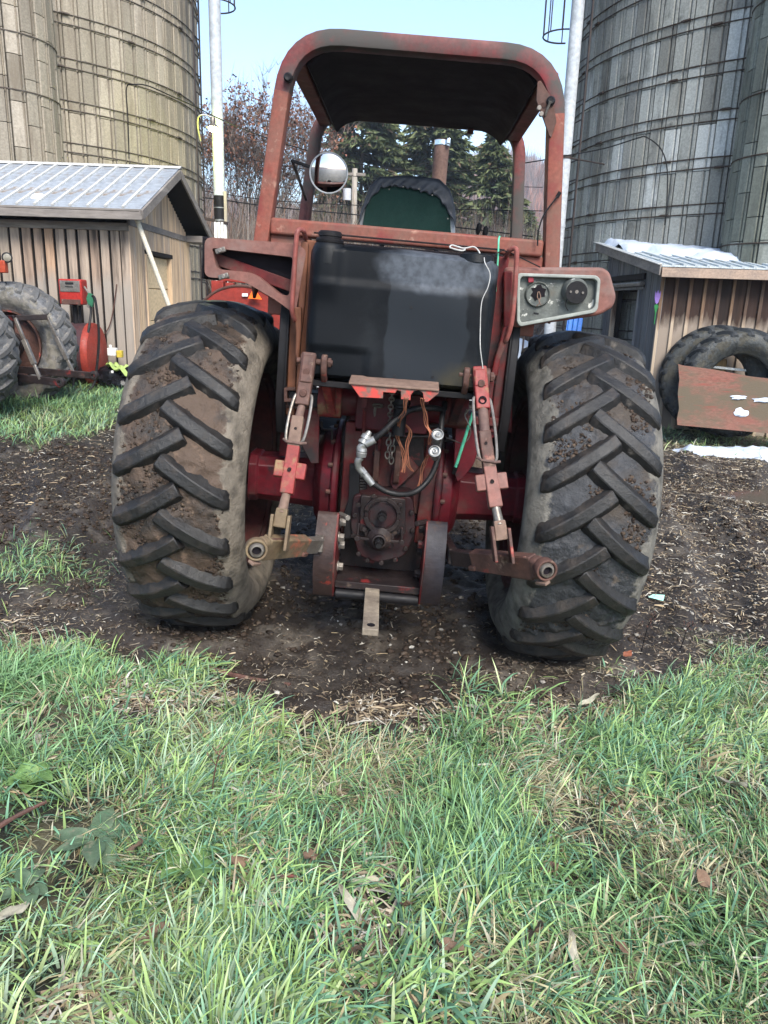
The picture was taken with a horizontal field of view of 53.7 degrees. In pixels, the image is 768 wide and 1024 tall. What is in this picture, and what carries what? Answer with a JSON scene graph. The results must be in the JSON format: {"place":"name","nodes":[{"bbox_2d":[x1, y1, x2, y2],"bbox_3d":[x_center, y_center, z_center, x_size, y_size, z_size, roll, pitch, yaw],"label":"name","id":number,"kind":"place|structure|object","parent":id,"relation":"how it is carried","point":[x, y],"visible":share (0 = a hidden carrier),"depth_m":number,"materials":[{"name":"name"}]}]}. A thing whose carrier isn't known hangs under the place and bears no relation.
{"place":"outdoors","nodes":[
{"label":"outdoors","id":0,"kind":"place"},
{"bbox_2d":[116,350,123,357],"bbox_3d":[-3.511,-2.101,10.075,0.070,0.090,0.080,2,16,0],"label":"yellow box","id":1,"kind":"object","parent":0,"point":[119,353],"visible":1,"depth_m":10.04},
{"bbox_2d":[0,179,767,1023],"bbox_3d":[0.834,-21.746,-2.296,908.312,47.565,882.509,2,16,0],"label":"ground","id":2,"kind":"structure","parent":0,"point":[326,631],"depth_m":3.86,"materials":[{"name":"soil"}]},
{"bbox_2d":[0,800,46,828],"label":"stick","id":3,"kind":"object","parent":2,"relation":"on","point":[5,822],"visible":1,"depth_m":2.38,"materials":[{"name":"brown wood"}]},
{"bbox_2d":[0,867,47,905],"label":"dock plant","id":4,"kind":"object","parent":2,"relation":"on","point":[37,889],"visible":0.94,"depth_m":2.15,"materials":[{"name":"green plant"}]},
{"bbox_2d":[5,762,52,792],"bbox_3d":[-1.198,0.894,2.551,0.144,0.046,0.137,-7,18,-29],"label":"dock plant","id":5,"kind":"object","parent":2,"relation":"on","point":[18,775],"visible":0.97,"depth_m":2.56,"materials":[{"name":"green plant"}]},
{"bbox_2d":[0,281,98,401],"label":"tractor","id":6,"kind":"object","parent":2,"relation":"on","point":[39,348],"visible":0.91,"depth_m":8.38,"materials":[{"name":"grey rubber"}]},
{"bbox_2d":[0,252,12,272],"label":"work light","id":7,"kind":"object","parent":6,"relation":"attached to","point":[7,257],"visible":1,"depth_m":8.19,"materials":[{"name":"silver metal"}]},
{"bbox_2d":[0,518,121,616],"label":"grass","id":8,"kind":"structure","parent":2,"relation":"on","point":[10,566],"depth_m":4.41,"materials":[{"name":"plant"}]},
{"bbox_2d":[0,380,123,451],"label":"grass","id":9,"kind":"structure","parent":2,"relation":"on","point":[114,398],"depth_m":8.12,"materials":[{"name":"plant"}]},
{"bbox_2d":[58,279,108,391],"bbox_3d":[-4.113,-2.207,9.817,1.300,1.555,0.879,2,16,0],"label":"fuel tank","id":10,"kind":"object","parent":2,"relation":"on","point":[92,355],"visible":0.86,"depth_m":9.57,"materials":[{"name":"metal"}]},
{"bbox_2d":[50,806,138,870],"bbox_3d":[-0.895,1.012,2.351,0.282,0.065,0.238,10,18,28],"label":"dock plant","id":11,"kind":"object","parent":2,"relation":"on","point":[91,852],"visible":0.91,"depth_m":2.33,"materials":[{"name":"green plant"}]},
{"bbox_2d":[0,0,205,300],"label":"silo","id":12,"kind":"object","parent":2,"relation":"on","point":[70,70],"visible":0.44,"depth_m":12.48,"materials":[{"name":"beige concrete"}]},
{"bbox_2d":[126,84,199,158],"bbox_3d":[-3.586,-6.361,12.502,1.255,1.058,0.422,-7,18,-28],"label":"cable","id":13,"kind":"object","parent":12,"relation":"attached to","point":[155,89],"visible":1,"depth_m":12.28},
{"bbox_2d":[205,197,532,236],"bbox_3d":[-0.392,-7.290,18.738,8.188,0.688,0.027,2,16,0],"label":"cable","id":14,"kind":"object","parent":12,"relation":"attached to","point":[354,214],"visible":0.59,"depth_m":18.71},
{"bbox_2d":[0,160,212,365],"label":"shed","id":15,"kind":"structure","parent":2,"relation":"on","point":[76,221],"depth_m":10.13,"materials":[{"name":"brown wood"}]},
{"bbox_2d":[30,193,43,198],"bbox_3d":[-4.474,-4.085,9.803,0.195,0.090,0.181,2,16,0],"label":"snow patch","id":16,"kind":"object","parent":15,"relation":"on","point":[36,195],"visible":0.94,"depth_m":9.75,"materials":[{"name":"snow"}]},
{"bbox_2d":[78,284,116,334],"bbox_3d":[-3.824,-2.643,10.045,0.569,0.748,0.189,-12,21,-41],"label":"cable","id":17,"kind":"object","parent":15,"relation":"attached to","point":[112,311],"visible":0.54,"depth_m":10.13,"materials":[{"name":"brown metal"}]},
{"bbox_2d":[135,220,170,305],"bbox_3d":[-3.001,-3.236,9.849,0.433,1.116,0.060,2,16,0],"label":"leaning pipe","id":18,"kind":"object","parent":15,"relation":"attached to","point":[152,260],"visible":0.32,"depth_m":9.83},
{"bbox_2d":[147,256,167,288],"bbox_3d":[-3.408,-3.551,11.260,0.045,0.445,1.180,2,16,0],"label":"door panel","id":19,"kind":"structure","parent":15,"relation":"in","point":[161,264],"depth_m":11.35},
{"bbox_2d":[149,289,167,320],"bbox_3d":[-3.421,-3.112,11.381,0.045,0.445,1.180,2,16,0],"label":"door panel","id":20,"kind":"structure","parent":15,"relation":"in","point":[156,299],"depth_m":11.27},
{"bbox_2d":[97,365,121,386],"bbox_3d":[-3.574,-1.772,9.872,0.361,0.288,0.292,2,16,0],"label":"rubbish bag","id":21,"kind":"object","parent":2,"relation":"on","point":[105,373],"visible":0.5,"depth_m":9.76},
{"bbox_2d":[107,345,117,355],"bbox_3d":[-3.609,-2.150,10.072,0.110,0.140,0.100,2,16,0],"label":"white container","id":22,"kind":"object","parent":21,"relation":"on","point":[111,351],"visible":1,"depth_m":10.03,"materials":[{"name":"paint"}]},
{"bbox_2d":[105,362,127,376],"bbox_3d":[-3.412,-1.855,9.820,0.343,0.176,0.268,2,16,0],"label":"green cloth","id":23,"kind":"object","parent":21,"relation":"on","point":[118,367],"visible":0.75,"depth_m":9.74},
{"bbox_2d":[106,376,125,389],"bbox_3d":[-3.441,-1.661,9.789,0.289,0.176,0.205,2,16,0],"label":"rubbish bag","id":24,"kind":"object","parent":2,"relation":"on","point":[116,382],"visible":0.73,"depth_m":9.72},
{"bbox_2d":[0,410,315,524],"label":"straw litter","id":25,"kind":"object","parent":2,"relation":"on","point":[77,468],"visible":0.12,"depth_m":6.13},
{"bbox_2d":[152,845,222,887],"bbox_3d":[-0.588,1.059,2.254,0.229,0.055,0.196,2,16,0],"label":"dock plant","id":26,"kind":"object","parent":2,"relation":"on","point":[197,872],"visible":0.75,"depth_m":2.25,"materials":[{"name":"green plant"}]},
{"bbox_2d":[191,0,235,299],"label":"ladder","id":27,"kind":"object","parent":2,"relation":"on","point":[196,110],"visible":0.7,"depth_m":13.85,"materials":[{"name":"metal"}]},
{"bbox_2d":[204,0,228,282],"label":"filler pipe","id":28,"kind":"object","parent":2,"relation":"on","point":[220,220],"visible":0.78,"depth_m":13.12,"materials":[{"name":"white plastic"}]},
{"bbox_2d":[197,114,219,140],"bbox_3d":[-3.092,-6.577,12.946,0.295,0.313,0.810,-10,20,-37],"label":"yard lamp","id":29,"kind":"object","parent":28,"relation":"attached to","point":[212,126],"visible":1,"depth_m":12.71,"materials":[{"name":"metal"}]},
{"bbox_2d":[206,736,229,793],"bbox_3d":[-0.561,0.873,2.572,0.078,0.219,0.058,2,16,0],"label":"dry stem","id":30,"kind":"object","parent":2,"relation":"on","point":[219,751],"visible":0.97,"depth_m":2.56,"materials":[{"name":"brown plant"}]},
{"bbox_2d":[148,662,290,685],"bbox_3d":[-0.749,0.736,3.464,0.656,0.074,0.073,2,16,1],"label":"stick","id":31,"kind":"object","parent":2,"relation":"on","point":[234,675],"visible":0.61,"depth_m":3.47,"materials":[{"name":"brown wood"}]},
{"bbox_2d":[204,279,279,328],"bbox_3d":[-1.378,-1.478,7.593,0.971,1.704,1.000,2,16,0],"label":"red implement","id":32,"kind":"object","parent":2,"relation":"on","point":[223,289],"visible":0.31,"depth_m":7.13,"materials":[{"name":"paint"}]},
{"bbox_2d":[202,148,299,236],"bbox_3d":[-8.530,-14.080,38.013,7.430,8.563,8.887,16,21,42],"label":"bare tree","id":33,"kind":"object","parent":2,"relation":"on","point":[242,197],"visible":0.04,"depth_m":38.02,"materials":[{"name":"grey plant"}]},
{"bbox_2d":[200,58,361,238],"bbox_3d":[-6.659,-13.213,31.597,11.793,10.439,9.499,2,16,0],"label":"bare tree","id":34,"kind":"object","parent":2,"relation":"on","point":[241,147],"visible":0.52,"depth_m":30.19,"materials":[{"name":"brown plant"}]},
{"bbox_2d":[303,848,317,859],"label":"dead leaf","id":35,"kind":"object","parent":2,"relation":"on","point":[308,854],"visible":0.98,"depth_m":2.32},
{"bbox_2d":[285,194,374,245],"bbox_3d":[-1.535,-9.767,29.038,5.744,5.522,6.233,9,17,24],"label":"bare tree","id":36,"kind":"object","parent":2,"relation":"on","point":[323,219],"visible":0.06,"depth_m":28.75,"materials":[{"name":"brown plant"}]},
{"bbox_2d":[343,168,365,243],"bbox_3d":[-1.174,-9.471,28.481,0.813,6.350,0.297,-2,16,-14],"label":"utility pole","id":37,"kind":"object","parent":2,"relation":"on","point":[347,195],"visible":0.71,"depth_m":27.73,"materials":[{"name":"grey wood"}]},
{"bbox_2d":[300,121,411,223],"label":"spruce tree","id":38,"kind":"object","parent":2,"relation":"on","point":[382,146],"visible":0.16,"depth_m":43.12,"materials":[{"name":"green plant"}]},
{"bbox_2d":[203,165,543,338],"bbox_3d":[-4.681,-11.469,34.345,26.630,6.295,24.992,2,16,0],"label":"brush","id":39,"kind":"object","parent":2,"relation":"on","point":[237,227],"depth_m":26.03,"materials":[{"name":"plant"}]},
{"bbox_2d":[205,191,541,210],"bbox_3d":[-0.305,-8.406,20.503,9.223,0.297,0.021,2,16,0],"label":"cable","id":40,"kind":"object","parent":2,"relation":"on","point":[361,205],"visible":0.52,"depth_m":20.52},
{"bbox_2d":[202,144,544,240],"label":"hillside woods","id":41,"kind":"object","parent":2,"relation":"on","point":[534,176],"visible":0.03,"depth_m":203.82,"materials":[{"name":"plant"}]},
{"bbox_2d":[224,154,542,187],"bbox_3d":[-0.062,-10.807,23.986,10.238,0.710,0.019,2,16,0],"label":"cable","id":42,"kind":"object","parent":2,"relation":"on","point":[376,178],"visible":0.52,"depth_m":24.04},
{"bbox_2d":[0,622,767,1023],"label":"grass","id":43,"kind":"structure","parent":2,"relation":"on","point":[530,990],"depth_m":2.42,"materials":[{"name":"plant"}]},
{"bbox_2d":[0,902,28,919],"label":"corn husk","id":44,"kind":"object","parent":43,"relation":"on","point":[13,910],"visible":1,"depth_m":2.04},
{"bbox_2d":[35,731,42,745],"bbox_3d":[-1.270,0.832,2.784,0.027,0.028,0.125,-7,18,-28],"label":"corn husk","id":45,"kind":"object","parent":43,"relation":"on","point":[37,740],"visible":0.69,"depth_m":2.79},
{"bbox_2d":[127,838,142,852],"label":"dead leaf","id":46,"kind":"object","parent":43,"relation":"on","point":[135,846],"visible":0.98,"depth_m":2.28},
{"bbox_2d":[142,913,170,943],"bbox_3d":[-0.609,1.115,2.026,0.077,0.044,0.059,-3,16,-15],"label":"dead leaf","id":47,"kind":"object","parent":43,"relation":"on","point":[162,925],"visible":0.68,"depth_m":2.04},
{"bbox_2d":[229,854,247,866],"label":"dead leaf","id":48,"kind":"object","parent":43,"relation":"on","point":[241,861],"visible":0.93,"depth_m":2.27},
{"bbox_2d":[255,899,293,908],"bbox_3d":[-0.307,1.097,2.123,0.107,0.027,0.026,2,15,-10],"label":"corn husk","id":49,"kind":"object","parent":43,"relation":"on","point":[271,903],"visible":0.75,"depth_m":2.13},
{"bbox_2d":[264,873,304,882],"bbox_3d":[-0.294,1.081,2.239,0.123,0.024,0.022,1,16,-4],"label":"stick","id":50,"kind":"object","parent":43,"relation":"on","point":[290,875],"visible":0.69,"depth_m":2.24,"materials":[{"name":"brown wood"}]},
{"bbox_2d":[339,883,361,923],"bbox_3d":[-0.094,1.103,2.143,0.028,0.033,0.121,-24,35,-19],"label":"corn husk","id":51,"kind":"object","parent":43,"relation":"on","point":[349,900],"visible":0.95,"depth_m":2.15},
{"bbox_2d":[350,940,366,954],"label":"dead leaf","id":52,"kind":"object","parent":43,"relation":"on","point":[354,949],"visible":0.96,"depth_m":1.99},
{"bbox_2d":[400,900,413,906],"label":"dead leaf","id":53,"kind":"object","parent":43,"relation":"on","point":[406,903],"visible":0.97,"depth_m":2.14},
{"bbox_2d":[436,937,464,950],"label":"dead leaf","id":54,"kind":"object","parent":43,"relation":"on","point":[449,943],"visible":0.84,"depth_m":2.04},
{"bbox_2d":[524,920,543,939],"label":"dead leaf","id":55,"kind":"object","parent":43,"relation":"on","point":[540,924],"visible":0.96,"depth_m":2.09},
{"bbox_2d":[540,860,558,873],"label":"dead leaf","id":56,"kind":"object","parent":43,"relation":"on","point":[552,864],"visible":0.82,"depth_m":2.36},
{"bbox_2d":[568,929,580,974],"bbox_3d":[0.521,1.204,2.073,0.029,0.034,0.124,16,19,-1],"label":"corn husk","id":57,"kind":"object","parent":43,"relation":"on","point":[573,948],"visible":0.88,"depth_m":2.08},
{"bbox_2d":[611,932,630,953],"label":"dead leaf","id":58,"kind":"object","parent":43,"relation":"on","point":[622,948],"visible":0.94,"depth_m":2.12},
{"bbox_2d":[687,939,708,946],"bbox_3d":[0.895,1.225,2.153,0.066,0.016,0.015,-2,16,-12],"label":"corn husk","id":59,"kind":"object","parent":43,"relation":"on","point":[694,944],"visible":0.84,"depth_m":2.15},
{"bbox_2d":[697,865,714,889],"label":"dead leaf","id":60,"kind":"object","parent":43,"relation":"on","point":[703,875],"visible":0.96,"depth_m":2.36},
{"bbox_2d":[713,776,747,786],"bbox_3d":[1.310,1.020,2.870,0.030,0.035,0.126,21,-7,-39],"label":"corn husk","id":61,"kind":"object","parent":43,"relation":"on","point":[720,779],"visible":1,"depth_m":2.87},
{"bbox_2d":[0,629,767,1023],"bbox_3d":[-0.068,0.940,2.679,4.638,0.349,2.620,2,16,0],"label":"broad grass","id":62,"kind":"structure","parent":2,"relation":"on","point":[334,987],"depth_m":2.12,"materials":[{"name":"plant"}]},
{"bbox_2d":[347,876,378,884],"bbox_3d":[-0.062,1.101,2.267,0.098,0.027,0.023,-1,32,-11],"label":"corn husk","id":63,"kind":"object","parent":62,"relation":"on","point":[376,879],"visible":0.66,"depth_m":2.27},
{"bbox_2d":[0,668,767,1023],"bbox_3d":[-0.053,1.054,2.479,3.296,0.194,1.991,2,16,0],"label":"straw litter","id":64,"kind":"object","parent":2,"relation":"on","point":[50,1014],"visible":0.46,"depth_m":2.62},
{"bbox_2d":[0,532,767,827],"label":"straw litter","id":65,"kind":"object","parent":2,"relation":"on","point":[360,699],"visible":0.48,"depth_m":3.44,"materials":[{"name":"plant"}]},
{"bbox_2d":[0,413,767,733],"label":"straw litter","id":66,"kind":"object","parent":2,"relation":"on","point":[567,671],"visible":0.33,"depth_m":4.08,"materials":[{"name":"plant"}]},
{"bbox_2d":[5,438,767,742],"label":"pebbles","id":67,"kind":"object","parent":2,"relation":"on","point":[542,681],"visible":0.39,"depth_m":4.17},
{"bbox_2d":[111,29,663,660],"bbox_3d":[0.098,-0.976,4.742,2.396,2.833,4.054,5,16,1],"label":"tractor","id":68,"kind":"object","parent":2,"relation":"on","point":[235,431],"visible":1,"depth_m":3.31,"materials":[{"name":"metal"}]},
{"bbox_2d":[395,397,408,472],"bbox_3d":[0.076,-0.327,3.299,0.051,0.378,0.286,2,16,0],"label":"baler twine","id":69,"kind":"object","parent":68,"relation":"hanging from","point":[399,442],"visible":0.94,"depth_m":3.40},
{"bbox_2d":[405,425,413,471],"bbox_3d":[0.107,-0.291,3.423,0.038,0.232,0.078,12,19,34],"label":"baler twine","id":70,"kind":"object","parent":68,"relation":"attached to","point":[409,467],"visible":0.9,"depth_m":3.43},
{"bbox_2d":[417,454,429,485],"bbox_3d":[0.193,-0.187,3.384,0.022,0.172,0.118,-8,18,-31],"label":"baler twine","id":71,"kind":"object","parent":68,"relation":"attached to","point":[421,474],"visible":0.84,"depth_m":3.42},
{"bbox_2d":[420,398,431,444],"bbox_3d":[0.176,-0.380,3.204,0.053,0.216,0.131,11,18,30],"label":"baler twine","id":72,"kind":"object","parent":68,"relation":"attached to","point":[427,427],"visible":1,"depth_m":3.23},
{"bbox_2d":[449,245,479,252],"bbox_3d":[0.336,-1.075,3.116,0.126,0.046,0.066,13,19,36],"label":"white string","id":73,"kind":"object","parent":68,"relation":"on","point":[450,247],"visible":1,"depth_m":3.12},
{"bbox_2d":[480,257,490,368],"bbox_3d":[0.412,-0.814,3.140,0.032,0.488,0.066,2,16,0],"label":"white wire","id":74,"kind":"object","parent":68,"relation":"hanging from","point":[480,312],"visible":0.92,"depth_m":3.12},
{"bbox_2d":[496,236,499,290],"bbox_3d":[0.481,-1.052,3.212,0.010,0.229,0.038,4,16,9],"label":"green string","id":75,"kind":"object","parent":68,"relation":"hanging from","point":[498,251],"visible":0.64,"depth_m":3.19,"materials":[{"name":"fabric"}]},
{"bbox_2d":[485,250,539,267],"bbox_3d":[0.536,-1.076,3.212,0.310,0.064,0.052,-8,18,-32],"label":"black lead","id":76,"kind":"object","parent":68,"relation":"attached to","point":[513,254],"visible":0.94,"depth_m":3.25,"materials":[{"name":"rubber"}]},
{"bbox_2d":[353,219,466,252],"bbox_3d":[0.709,-9.254,28.542,5.038,4.893,4.803,2,16,0],"label":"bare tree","id":77,"kind":"object","parent":2,"relation":"on","point":[411,248],"depth_m":27.45,"materials":[{"name":"brown plant"}]},
{"bbox_2d":[386,125,479,248],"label":"spruce tree","id":78,"kind":"object","parent":2,"relation":"on","point":[419,145],"visible":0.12,"depth_m":45.31,"materials":[{"name":"green plant"}]},
{"bbox_2d":[438,773,478,805],"bbox_3d":[0.276,1.008,2.729,0.120,0.038,0.136,14,20,37],"label":"dock plant","id":79,"kind":"object","parent":2,"relation":"on","point":[450,791],"visible":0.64,"depth_m":2.74,"materials":[{"name":"green plant"}]},
{"bbox_2d":[455,216,531,252],"bbox_3d":[3.500,-9.275,29.230,4.386,4.750,5.395,2,16,0],"label":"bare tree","id":80,"kind":"object","parent":2,"relation":"on","point":[489,235],"visible":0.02,"depth_m":28.34,"materials":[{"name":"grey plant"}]},
{"bbox_2d":[456,133,531,237],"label":"spruce tree","id":81,"kind":"object","parent":2,"relation":"on","point":[492,152],"visible":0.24,"depth_m":41.87,"materials":[{"name":"green plant"}]},
{"bbox_2d":[518,338,527,357],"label":"snow bank","id":82,"kind":"structure","parent":2,"relation":"on","point":[525,345],"depth_m":15.66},
{"bbox_2d":[522,209,542,239],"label":"spruce tree","id":83,"kind":"object","parent":2,"relation":"on","point":[530,215],"visible":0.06,"depth_m":45.50,"materials":[{"name":"green plant"}]},
{"bbox_2d":[525,323,544,341],"bbox_3d":[2.290,-7.065,25.922,13.890,2.959,11.798,2,16,0],"label":"brush","id":84,"kind":"object","parent":2,"relation":"on","point":[539,331],"visible":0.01,"depth_m":23.77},
{"bbox_2d":[542,0,593,330],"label":"ladder","id":85,"kind":"object","parent":2,"relation":"on","point":[582,116],"visible":0.59,"depth_m":12.27,"materials":[{"name":"metal"}]},
{"bbox_2d":[578,693,599,704],"bbox_3d":[0.925,0.846,3.409,0.112,0.031,0.026,-16,42,-19],"label":"corn husk","id":86,"kind":"object","parent":2,"relation":"on","point":[592,697],"visible":0.82,"depth_m":3.41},
{"bbox_2d":[597,738,649,760],"bbox_3d":[0.964,0.965,3.080,0.242,0.071,0.194,2,16,0],"label":"dock plant","id":87,"kind":"object","parent":2,"relation":"on","point":[641,740],"visible":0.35,"depth_m":3.09,"materials":[{"name":"green plant"}]},
{"bbox_2d":[623,650,631,656],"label":"red leaf","id":88,"kind":"object","parent":2,"relation":"on","point":[627,653],"visible":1,"depth_m":3.79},
{"bbox_2d":[493,445,767,627],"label":"straw litter","id":89,"kind":"object","parent":2,"relation":"on","point":[702,546],"visible":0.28,"depth_m":5.91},
{"bbox_2d":[640,611,658,654],"bbox_3d":[1.367,0.629,3.918,0.089,0.238,0.049,-5,17,-24],"label":"dry stem","id":90,"kind":"object","parent":2,"relation":"on","point":[650,619],"visible":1,"depth_m":3.91,"materials":[{"name":"brown plant"}]},
{"bbox_2d":[649,594,664,600],"bbox_3d":[1.699,0.531,4.730,0.103,0.025,0.043,5,16,12],"label":"plastic scrap","id":91,"kind":"object","parent":2,"relation":"on","point":[658,597],"visible":1,"depth_m":4.72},
{"bbox_2d":[556,0,767,343],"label":"silo","id":92,"kind":"object","parent":2,"relation":"on","point":[683,84],"visible":0.49,"depth_m":11.28,"materials":[{"name":"grey concrete"}]},
{"bbox_2d":[200,108,667,224],"bbox_3d":[0.634,-5.638,12.384,7.700,1.865,0.967,7,16,17],"label":"cable","id":93,"kind":"object","parent":92,"relation":"attached to","point":[485,168],"visible":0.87,"depth_m":12.26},
{"bbox_2d":[544,0,604,333],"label":"filler pipe","id":94,"kind":"object","parent":92,"relation":"attached to","point":[574,49],"visible":0.5,"depth_m":11.81,"materials":[{"name":"white metal"}]},
{"bbox_2d":[576,626,767,715],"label":"dry grass","id":95,"kind":"structure","parent":2,"relation":"on","point":[732,643],"depth_m":3.73,"materials":[{"name":"plant"}]},
{"bbox_2d":[594,242,767,436],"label":"lean to shed","id":96,"kind":"object","parent":2,"relation":"on","point":[723,292],"visible":0.48,"depth_m":10.15,"materials":[{"name":"beige metal"}]},
{"bbox_2d":[654,290,660,323],"bbox_3d":[3.618,-2.723,10.073,0.071,0.440,0.012,2,16,0],"label":"tulip cutout","id":97,"kind":"object","parent":96,"relation":"attached to","point":[657,297],"visible":1,"depth_m":10.04,"materials":[{"name":"purple paint"}]},
{"bbox_2d":[604,238,745,262],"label":"roof snow","id":98,"kind":"structure","parent":96,"relation":"on","point":[670,249],"depth_m":11.05,"materials":[{"name":"snow"}]},
{"bbox_2d":[680,620,696,648],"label":"dry stem","id":99,"kind":"object","parent":2,"relation":"on","point":[689,625],"visible":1,"depth_m":4.05,"materials":[{"name":"brown plant"}]},
{"bbox_2d":[658,325,767,431],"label":"old tyre","id":100,"kind":"object","parent":2,"relation":"on","point":[681,349],"visible":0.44,"depth_m":10.00,"materials":[{"name":"rubber"}]},
{"bbox_2d":[713,359,726,371],"bbox_3d":[4.294,-1.641,10.238,0.520,0.850,0.120,2,16,0],"label":"plank offcut","id":101,"kind":"object","parent":100,"relation":"on","point":[722,363],"visible":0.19,"depth_m":10.09,"materials":[{"name":"brown wood"}]},
{"bbox_2d":[714,366,745,371],"bbox_3d":[4.495,-1.852,9.804,0.572,0.070,0.050,2,16,0],"label":"pale lath","id":102,"kind":"object","parent":100,"relation":"on","point":[728,368],"visible":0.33,"depth_m":9.78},
{"bbox_2d":[662,425,767,460],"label":"dry grass","id":103,"kind":"structure","parent":2,"relation":"on","point":[762,442],"depth_m":9.87,"materials":[{"name":"plant"}]},
{"bbox_2d":[673,444,767,461],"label":"ground snow","id":104,"kind":"structure","parent":2,"relation":"on","point":[731,452],"depth_m":9.07,"materials":[{"name":"snow"}]},
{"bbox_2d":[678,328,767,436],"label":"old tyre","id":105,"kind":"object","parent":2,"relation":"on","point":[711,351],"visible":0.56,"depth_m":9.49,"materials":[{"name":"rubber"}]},
{"bbox_2d":[677,364,767,433],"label":"red board","id":106,"kind":"object","parent":105,"relation":"on","point":[705,400],"visible":1,"depth_m":9.31,"materials":[{"name":"wood"}]},
{"bbox_2d":[730,395,746,399],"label":"snow patch","id":107,"kind":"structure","parent":106,"relation":"attached to","point":[737,397],"depth_m":9.28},
{"bbox_2d":[734,407,748,416],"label":"snow patch","id":108,"kind":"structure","parent":106,"relation":"attached to","point":[740,412],"depth_m":9.29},
{"bbox_2d":[753,398,767,402],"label":"snow patch","id":109,"kind":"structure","parent":106,"relation":"attached to","point":[764,400],"depth_m":9.28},
{"bbox_2d":[718,487,767,504],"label":"puddle","id":110,"kind":"object","parent":2,"relation":"on","point":[760,496],"visible":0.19,"depth_m":7.49,"materials":[{"name":"brown liquid"}]},
{"bbox_2d":[196,0,571,204],"label":"sky","id":111,"kind":"structure","parent":0,"point":[262,31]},
{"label":"concrete path","id":112,"kind":"structure","parent":0,"visible":0},
{"bbox_2d":[566,318,582,330],"bbox_3d":[2.925,-2.570,11.858,0.224,0.918,0.383,9,17,23],"label":"blue sled","id":113,"kind":"object","parent":112,"relation":"on","point":[574,324],"visible":0.13,"depth_m":11.84,"materials":[{"name":"plastic"}]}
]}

